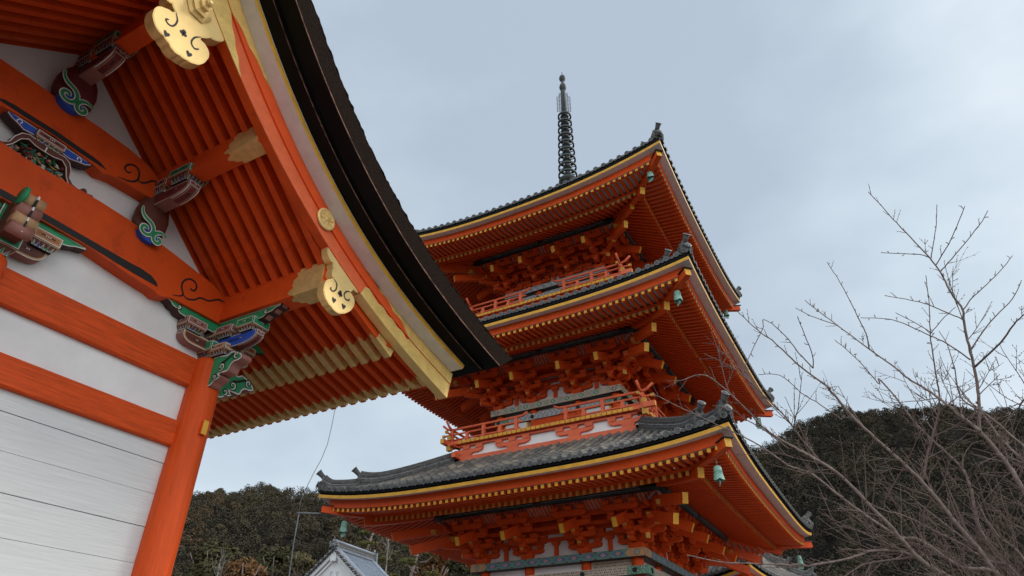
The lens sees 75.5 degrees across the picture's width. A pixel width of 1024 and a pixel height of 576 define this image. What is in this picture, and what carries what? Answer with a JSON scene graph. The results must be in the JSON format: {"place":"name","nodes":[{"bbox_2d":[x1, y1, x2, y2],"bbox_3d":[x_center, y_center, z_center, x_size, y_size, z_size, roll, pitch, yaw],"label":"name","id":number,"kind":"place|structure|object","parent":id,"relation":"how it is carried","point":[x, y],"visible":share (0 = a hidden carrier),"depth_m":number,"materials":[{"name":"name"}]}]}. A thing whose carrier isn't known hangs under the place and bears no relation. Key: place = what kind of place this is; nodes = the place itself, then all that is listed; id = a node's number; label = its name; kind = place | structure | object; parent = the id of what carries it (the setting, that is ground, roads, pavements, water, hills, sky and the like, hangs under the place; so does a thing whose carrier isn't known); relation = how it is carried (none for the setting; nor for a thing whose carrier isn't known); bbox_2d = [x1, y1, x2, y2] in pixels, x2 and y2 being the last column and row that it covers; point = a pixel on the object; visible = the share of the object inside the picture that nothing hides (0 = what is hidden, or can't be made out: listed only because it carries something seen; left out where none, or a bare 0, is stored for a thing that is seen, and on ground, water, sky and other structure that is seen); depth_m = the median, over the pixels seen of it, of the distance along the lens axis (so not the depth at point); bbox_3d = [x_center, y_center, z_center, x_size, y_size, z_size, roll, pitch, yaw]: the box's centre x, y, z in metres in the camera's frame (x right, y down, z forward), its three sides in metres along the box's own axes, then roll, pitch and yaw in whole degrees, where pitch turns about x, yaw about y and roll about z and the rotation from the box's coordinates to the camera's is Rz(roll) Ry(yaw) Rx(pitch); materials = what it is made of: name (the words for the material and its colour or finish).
{"place":"outdoors","nodes":[
{"label":"outdoors","id":0,"kind":"place"},
{"bbox_2d":[0,0,512,575],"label":"temple gate","id":1,"kind":"structure","parent":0,"point":[206,230],"depth_m":7.94,"materials":[{"name":"orange wood"}]},
{"bbox_2d":[174,417,1023,575],"bbox_3d":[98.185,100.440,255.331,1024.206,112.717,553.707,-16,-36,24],"label":"hill slope","id":2,"kind":"structure","parent":0,"point":[829,540],"depth_m":156.67,"materials":[{"name":"green plant"}]},
{"bbox_2d":[184,538,245,575],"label":"tree","id":3,"kind":"object","parent":2,"relation":"on","point":[203,556],"visible":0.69,"depth_m":56.01,"materials":[{"name":"green plant"}]},
{"bbox_2d":[221,556,268,575],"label":"rusty tree","id":4,"kind":"object","parent":2,"relation":"on","point":[243,568],"visible":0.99,"depth_m":50.47,"materials":[{"name":"brown plant"}]},
{"bbox_2d":[253,544,297,575],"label":"olive tree","id":5,"kind":"object","parent":2,"relation":"on","point":[266,557],"visible":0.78,"depth_m":63.42,"materials":[{"name":"green plant"}]},
{"bbox_2d":[413,554,449,575],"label":"bushy tree","id":6,"kind":"object","parent":2,"relation":"on","point":[430,564],"visible":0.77,"depth_m":50.00,"materials":[{"name":"plant"}]},
{"bbox_2d":[435,559,472,575],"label":"bushy tree","id":7,"kind":"object","parent":2,"relation":"on","point":[456,566],"visible":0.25,"depth_m":56.46,"materials":[{"name":"green plant"}]},
{"bbox_2d":[171,403,1023,575],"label":"woodland","id":8,"kind":"object","parent":2,"relation":"on","point":[271,496],"visible":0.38,"depth_m":158.98,"materials":[{"name":"green plant"}]},
{"bbox_2d":[193,0,1023,501],"label":"sky","id":9,"kind":"structure","parent":0,"point":[778,118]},
{"bbox_2d":[696,553,816,575],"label":"temple hall","id":10,"kind":"structure","parent":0,"point":[758,570],"depth_m":27.24,"materials":[{"name":"tile"}]},
{"label":"ground","id":11,"kind":"structure","parent":0,"visible":0},
{"bbox_2d":[211,548,230,575],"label":"bare tree","id":12,"kind":"object","parent":11,"relation":"on","point":[219,567],"visible":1,"depth_m":43.17,"materials":[{"name":"grey plant"}]},
{"bbox_2d":[286,551,317,575],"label":"olive tree","id":13,"kind":"object","parent":11,"relation":"on","point":[301,561],"visible":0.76,"depth_m":49.83,"materials":[{"name":"green plant"}]},
{"bbox_2d":[304,537,387,575],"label":"white storehouse","id":14,"kind":"structure","parent":11,"relation":"on","point":[340,558],"depth_m":34.45,"materials":[{"name":"paint"}]},
{"bbox_2d":[357,529,399,573],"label":"pine tree","id":15,"kind":"object","parent":11,"relation":"on","point":[368,543],"visible":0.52,"depth_m":52.15,"materials":[{"name":"green plant"}]},
{"bbox_2d":[379,537,397,571],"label":"bare tree","id":16,"kind":"object","parent":11,"relation":"on","point":[387,547],"visible":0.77,"depth_m":43.62,"materials":[{"name":"grey plant"}]},
{"bbox_2d":[387,544,439,575],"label":"pine tree","id":17,"kind":"object","parent":11,"relation":"on","point":[410,561],"visible":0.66,"depth_m":46.43,"materials":[{"name":"green plant"}]},
{"bbox_2d":[316,74,813,575],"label":"pagoda","id":18,"kind":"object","parent":11,"relation":"on","point":[585,451],"visible":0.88,"depth_m":20.00,"materials":[{"name":"wood"}]},
{"bbox_2d":[289,409,335,575],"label":"lightning cable","id":19,"kind":"object","parent":18,"relation":"attached to","point":[299,512],"visible":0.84,"depth_m":19.14,"materials":[{"name":"grey metal"}]},
{"bbox_2d":[339,516,347,536],"bbox_3d":[-4.892,6.945,19.255,0.243,0.593,0.243,-23,-40,32],"label":"wind bell","id":20,"kind":"object","parent":18,"relation":"hanging from","point":[343,528],"visible":1,"depth_m":19.17,"materials":[{"name":"teal metal"}]},
{"bbox_2d":[647,171,654,181],"bbox_3d":[4.347,-3.579,20.791,0.243,0.593,0.243,18,-37,-26],"label":"wind bell","id":21,"kind":"object","parent":18,"relation":"hanging from","point":[650,177],"visible":0.98,"depth_m":20.71,"materials":[{"name":"teal metal"}]},
{"bbox_2d":[674,290,682,305],"bbox_3d":[4.462,0.210,17.809,0.243,0.593,0.243,6,-33,-10],"label":"wind bell","id":22,"kind":"object","parent":18,"relation":"hanging from","point":[678,299],"visible":1,"depth_m":17.74,"materials":[{"name":"teal metal"}]},
{"bbox_2d":[713,460,724,485],"bbox_3d":[4.588,4.111,14.707,0.243,0.593,0.243,-5,-33,7],"label":"wind bell","id":23,"kind":"object","parent":18,"relation":"hanging from","point":[718,475],"visible":1,"depth_m":14.64,"materials":[{"name":"teal metal"}]},
{"bbox_2d":[723,309,729,318],"bbox_3d":[9.001,1.038,27.804,0.243,0.593,0.243,12,-35,-18],"label":"wind bell","id":24,"kind":"object","parent":18,"relation":"hanging from","point":[726,314],"visible":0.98,"depth_m":27.71,"materials":[{"name":"teal metal"}]},
{"bbox_2d":[756,417,762,428],"bbox_3d":[9.436,5.124,25.318,0.243,0.593,0.243,1,-33,-1],"label":"wind bell","id":25,"kind":"object","parent":18,"relation":"hanging from","point":[758,419],"visible":0.66,"depth_m":25.22,"materials":[{"name":"teal metal"}]},
{"bbox_2d":[796,551,803,568],"bbox_3d":[9.884,9.363,22.737,0.243,0.593,0.243,-10,-34,16],"label":"wind bell","id":26,"kind":"object","parent":18,"relation":"hanging from","point":[798,559],"visible":0.9,"depth_m":22.66,"materials":[{"name":"teal metal"}]},
{"bbox_2d":[652,184,1023,575],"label":"cherry tree","id":27,"kind":"object","parent":11,"relation":"on","point":[1001,563],"visible":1,"depth_m":6.79,"materials":[{"name":"brown plant"}]}
]}

